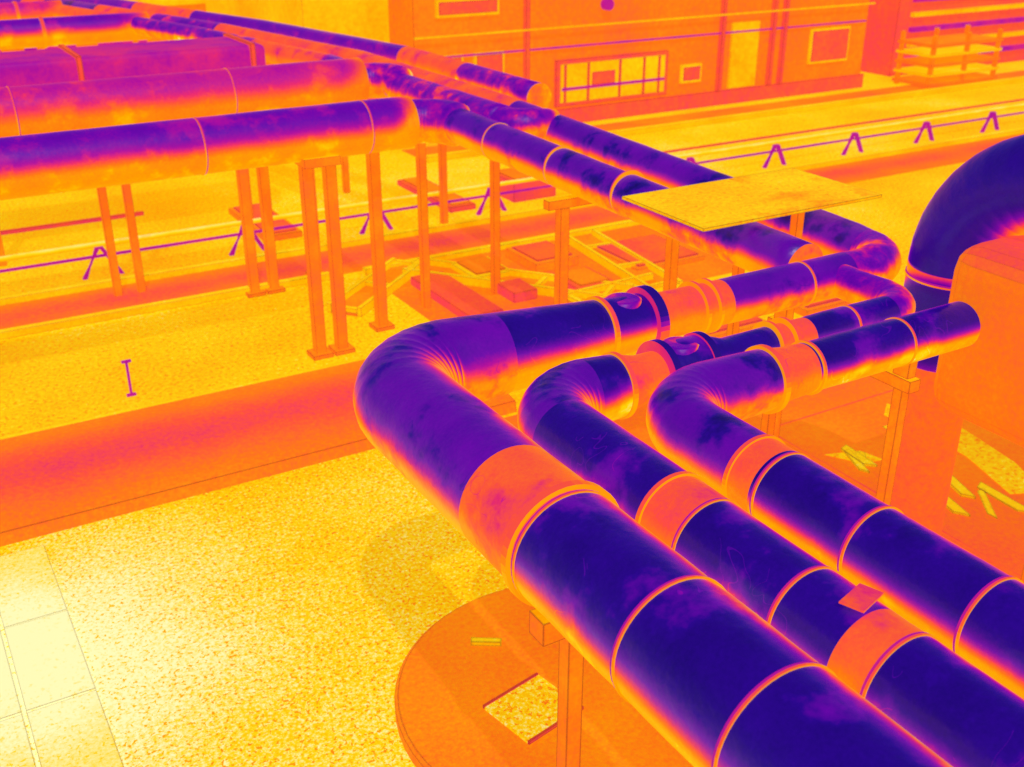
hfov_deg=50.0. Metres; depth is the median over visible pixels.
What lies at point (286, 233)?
concrete plinth
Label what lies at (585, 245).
cable tray
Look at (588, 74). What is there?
mullion
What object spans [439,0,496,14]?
vent louvre
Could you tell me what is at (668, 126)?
kerb
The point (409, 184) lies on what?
concrete plinth
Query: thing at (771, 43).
pilaster
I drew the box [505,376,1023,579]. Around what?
concrete slab
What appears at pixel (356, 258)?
channel strip
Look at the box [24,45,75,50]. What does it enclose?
window
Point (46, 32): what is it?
rack pipeline
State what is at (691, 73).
vent louvre
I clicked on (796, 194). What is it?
pipe crossing platform
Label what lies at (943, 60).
pallet stack
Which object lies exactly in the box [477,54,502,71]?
vent louvre
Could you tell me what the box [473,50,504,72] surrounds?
vent frame
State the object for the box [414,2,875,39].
cable
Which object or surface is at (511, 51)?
cable conduit
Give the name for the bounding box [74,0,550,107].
rack pipeline
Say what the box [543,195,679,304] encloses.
pipe rack frame
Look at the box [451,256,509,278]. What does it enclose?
concrete plinth
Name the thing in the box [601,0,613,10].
wall lamp
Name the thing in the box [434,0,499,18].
vent frame
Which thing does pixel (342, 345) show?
pipe rack frame
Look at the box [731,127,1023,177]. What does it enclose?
kerb
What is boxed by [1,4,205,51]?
wall
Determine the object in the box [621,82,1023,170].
road
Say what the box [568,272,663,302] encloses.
cable tray
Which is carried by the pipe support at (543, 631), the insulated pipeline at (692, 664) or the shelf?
the insulated pipeline at (692, 664)
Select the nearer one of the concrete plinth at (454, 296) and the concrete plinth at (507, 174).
the concrete plinth at (454, 296)
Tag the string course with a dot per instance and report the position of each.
(173, 2)
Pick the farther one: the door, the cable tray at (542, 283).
the door
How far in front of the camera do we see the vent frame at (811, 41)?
22.56 m
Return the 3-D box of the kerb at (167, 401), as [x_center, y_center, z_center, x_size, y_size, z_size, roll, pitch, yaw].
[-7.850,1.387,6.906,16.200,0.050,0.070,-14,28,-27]
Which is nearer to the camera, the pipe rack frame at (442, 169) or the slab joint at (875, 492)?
the slab joint at (875, 492)
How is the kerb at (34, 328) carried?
on the ground at (62, 376)
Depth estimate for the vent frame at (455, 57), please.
18.52 m
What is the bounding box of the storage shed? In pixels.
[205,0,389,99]
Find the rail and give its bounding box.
[0,104,1023,279]
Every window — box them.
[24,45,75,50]
[98,40,146,44]
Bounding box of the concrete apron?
[365,225,732,320]
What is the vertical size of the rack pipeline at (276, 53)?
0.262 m
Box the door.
[727,20,760,88]
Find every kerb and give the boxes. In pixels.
[0,204,595,305]
[0,211,143,234]
[0,271,329,339]
[0,356,367,439]
[363,219,640,274]
[426,76,1023,162]
[655,270,748,291]
[662,98,1023,152]
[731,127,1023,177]
[892,279,903,285]
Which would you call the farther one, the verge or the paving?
the verge
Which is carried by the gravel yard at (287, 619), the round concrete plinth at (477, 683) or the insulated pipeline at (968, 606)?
the round concrete plinth at (477, 683)
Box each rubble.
[841,445,876,472]
[946,475,1023,518]
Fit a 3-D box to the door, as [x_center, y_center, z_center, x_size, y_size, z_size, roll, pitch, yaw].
[4.561,-6.482,21.651,0.700,1.250,0.038,-14,28,-27]
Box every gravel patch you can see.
[824,451,881,460]
[884,403,1023,493]
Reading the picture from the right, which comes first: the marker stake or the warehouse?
the warehouse
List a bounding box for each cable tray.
[327,257,419,316]
[402,257,633,298]
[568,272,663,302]
[569,229,682,288]
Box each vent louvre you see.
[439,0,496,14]
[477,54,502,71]
[683,66,700,80]
[810,28,849,61]
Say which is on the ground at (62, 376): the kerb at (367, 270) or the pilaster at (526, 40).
the kerb at (367, 270)
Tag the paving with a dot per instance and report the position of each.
(68, 722)
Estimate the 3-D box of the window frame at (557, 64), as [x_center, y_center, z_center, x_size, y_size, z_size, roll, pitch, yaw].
[1.852,-5.636,20.272,2.500,0.820,0.068,-14,28,-27]
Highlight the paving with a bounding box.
[0,545,123,766]
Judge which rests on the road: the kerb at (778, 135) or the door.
the kerb at (778, 135)
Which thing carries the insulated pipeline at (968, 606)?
on the pipe support at (543, 631)
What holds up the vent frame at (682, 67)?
attached to the wall at (409, 20)
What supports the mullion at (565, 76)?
attached to the window frame at (557, 64)
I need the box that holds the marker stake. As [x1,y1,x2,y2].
[121,359,136,396]
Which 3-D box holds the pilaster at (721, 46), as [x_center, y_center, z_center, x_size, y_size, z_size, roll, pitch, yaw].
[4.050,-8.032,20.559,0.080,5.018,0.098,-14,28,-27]
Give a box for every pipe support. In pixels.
[529,608,583,766]
[760,308,920,504]
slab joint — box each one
[779,436,1020,576]
[780,390,892,425]
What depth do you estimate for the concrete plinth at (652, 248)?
13.13 m
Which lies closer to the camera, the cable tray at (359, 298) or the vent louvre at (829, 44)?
the cable tray at (359, 298)
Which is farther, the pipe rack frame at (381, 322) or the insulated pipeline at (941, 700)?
the pipe rack frame at (381, 322)
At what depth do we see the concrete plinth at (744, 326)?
10.99 m
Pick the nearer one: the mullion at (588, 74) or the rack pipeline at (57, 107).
the rack pipeline at (57, 107)
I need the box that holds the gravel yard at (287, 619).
[0,449,507,766]
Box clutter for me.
[592,70,614,84]
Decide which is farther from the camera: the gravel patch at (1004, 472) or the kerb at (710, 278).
the kerb at (710, 278)
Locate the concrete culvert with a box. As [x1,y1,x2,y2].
[0,359,516,546]
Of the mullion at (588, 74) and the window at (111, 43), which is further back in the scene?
the window at (111, 43)
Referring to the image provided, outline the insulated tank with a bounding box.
[934,235,1023,581]
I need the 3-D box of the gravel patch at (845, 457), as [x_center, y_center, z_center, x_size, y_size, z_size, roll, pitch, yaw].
[2.696,0.584,8.660,0.427,0.001,0.190,-5,25,-11]
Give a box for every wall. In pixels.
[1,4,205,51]
[388,0,869,108]
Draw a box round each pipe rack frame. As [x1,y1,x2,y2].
[97,184,145,296]
[236,155,355,360]
[266,62,349,192]
[305,152,394,331]
[415,143,500,307]
[438,144,447,223]
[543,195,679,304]
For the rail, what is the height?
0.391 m
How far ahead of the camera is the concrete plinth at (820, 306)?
11.48 m
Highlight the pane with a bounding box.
[560,55,665,102]
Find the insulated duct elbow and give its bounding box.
[890,135,1023,534]
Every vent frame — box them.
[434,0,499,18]
[442,54,463,60]
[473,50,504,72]
[679,63,701,83]
[807,25,850,64]
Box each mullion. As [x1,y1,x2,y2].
[564,65,566,102]
[587,63,589,99]
[618,59,621,95]
[642,57,645,93]
[657,56,660,91]
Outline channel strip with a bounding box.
[0,133,1023,329]
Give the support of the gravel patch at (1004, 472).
on the concrete slab
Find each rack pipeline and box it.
[0,0,62,19]
[0,0,343,63]
[0,12,151,49]
[0,57,559,139]
[0,96,822,271]
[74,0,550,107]
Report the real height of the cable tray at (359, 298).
0.100 m
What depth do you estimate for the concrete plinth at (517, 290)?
11.86 m
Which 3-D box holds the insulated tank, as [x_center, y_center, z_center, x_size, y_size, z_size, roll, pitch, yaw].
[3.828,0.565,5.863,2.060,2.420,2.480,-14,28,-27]
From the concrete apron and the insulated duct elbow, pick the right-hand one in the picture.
the insulated duct elbow
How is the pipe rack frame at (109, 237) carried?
on the channel strip
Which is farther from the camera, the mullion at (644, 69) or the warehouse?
the warehouse
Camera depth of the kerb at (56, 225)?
14.31 m
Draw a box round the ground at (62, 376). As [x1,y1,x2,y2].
[0,60,1023,436]
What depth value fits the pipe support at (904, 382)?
5.92 m
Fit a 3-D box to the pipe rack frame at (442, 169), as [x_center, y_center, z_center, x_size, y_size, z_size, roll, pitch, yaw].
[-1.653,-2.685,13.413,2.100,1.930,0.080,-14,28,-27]
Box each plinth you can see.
[228,203,302,240]
[394,588,692,766]
[397,177,475,212]
[411,271,502,316]
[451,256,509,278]
[497,278,537,302]
[500,168,555,202]
[506,241,578,271]
[551,267,613,289]
[556,74,863,121]
[593,234,704,270]
[706,317,764,337]
[794,298,851,315]
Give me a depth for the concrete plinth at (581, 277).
12.14 m
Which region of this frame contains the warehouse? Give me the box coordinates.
[861,0,1023,76]
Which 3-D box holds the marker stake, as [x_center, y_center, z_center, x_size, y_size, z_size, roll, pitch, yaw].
[-3.361,-0.046,9.636,0.080,0.340,0.030,-14,28,-27]
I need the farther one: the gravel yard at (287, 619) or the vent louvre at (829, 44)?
the vent louvre at (829, 44)
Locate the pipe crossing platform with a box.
[622,168,881,437]
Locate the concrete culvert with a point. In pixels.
(58, 479)
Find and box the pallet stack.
[892,25,1003,88]
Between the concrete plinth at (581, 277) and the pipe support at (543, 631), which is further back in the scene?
the concrete plinth at (581, 277)
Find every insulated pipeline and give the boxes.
[36,0,951,766]
[517,264,1023,766]
[646,301,1023,698]
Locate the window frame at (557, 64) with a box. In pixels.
[554,50,668,107]
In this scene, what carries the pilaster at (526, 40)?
attached to the wall at (409, 20)
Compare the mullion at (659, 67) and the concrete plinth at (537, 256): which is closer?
the concrete plinth at (537, 256)
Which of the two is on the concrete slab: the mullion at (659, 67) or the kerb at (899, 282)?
the kerb at (899, 282)
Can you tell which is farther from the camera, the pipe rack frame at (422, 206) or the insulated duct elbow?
the pipe rack frame at (422, 206)
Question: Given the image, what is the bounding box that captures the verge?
[402,70,1023,156]
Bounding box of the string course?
[129,0,204,5]
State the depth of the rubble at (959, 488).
8.08 m
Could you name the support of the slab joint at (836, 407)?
on the concrete slab
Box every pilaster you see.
[523,0,529,79]
[715,0,727,90]
[765,0,778,85]
[776,0,790,83]
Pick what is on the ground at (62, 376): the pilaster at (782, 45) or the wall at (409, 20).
the wall at (409, 20)
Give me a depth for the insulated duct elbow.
6.29 m
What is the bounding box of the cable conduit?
[446,20,865,57]
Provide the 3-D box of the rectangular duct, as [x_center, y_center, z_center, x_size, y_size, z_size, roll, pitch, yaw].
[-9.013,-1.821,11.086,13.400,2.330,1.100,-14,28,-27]
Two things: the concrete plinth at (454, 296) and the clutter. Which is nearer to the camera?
the concrete plinth at (454, 296)
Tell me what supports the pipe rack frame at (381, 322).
on the ground at (62, 376)
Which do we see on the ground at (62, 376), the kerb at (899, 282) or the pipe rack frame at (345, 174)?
the pipe rack frame at (345, 174)
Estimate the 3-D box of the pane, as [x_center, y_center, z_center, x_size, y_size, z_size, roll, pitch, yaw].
[1.875,-5.619,20.237,2.340,0.680,0.018,-14,28,-27]
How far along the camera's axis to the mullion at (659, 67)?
20.67 m
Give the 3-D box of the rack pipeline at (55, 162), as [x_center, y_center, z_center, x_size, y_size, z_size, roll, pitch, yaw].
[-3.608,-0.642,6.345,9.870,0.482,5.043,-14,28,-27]
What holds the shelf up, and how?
attached to the window frame at (557, 64)
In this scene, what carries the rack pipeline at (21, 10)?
on the pipe rack frame
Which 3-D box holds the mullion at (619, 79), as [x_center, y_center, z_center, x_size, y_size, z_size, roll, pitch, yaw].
[1.992,-5.639,20.281,0.050,0.660,0.013,-14,28,-27]
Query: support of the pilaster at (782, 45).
attached to the wall at (409, 20)
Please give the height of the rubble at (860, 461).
0.021 m
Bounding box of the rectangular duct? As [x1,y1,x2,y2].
[0,33,265,266]
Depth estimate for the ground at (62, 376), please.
12.85 m
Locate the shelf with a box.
[562,77,664,90]
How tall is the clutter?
0.228 m
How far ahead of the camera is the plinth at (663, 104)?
21.57 m

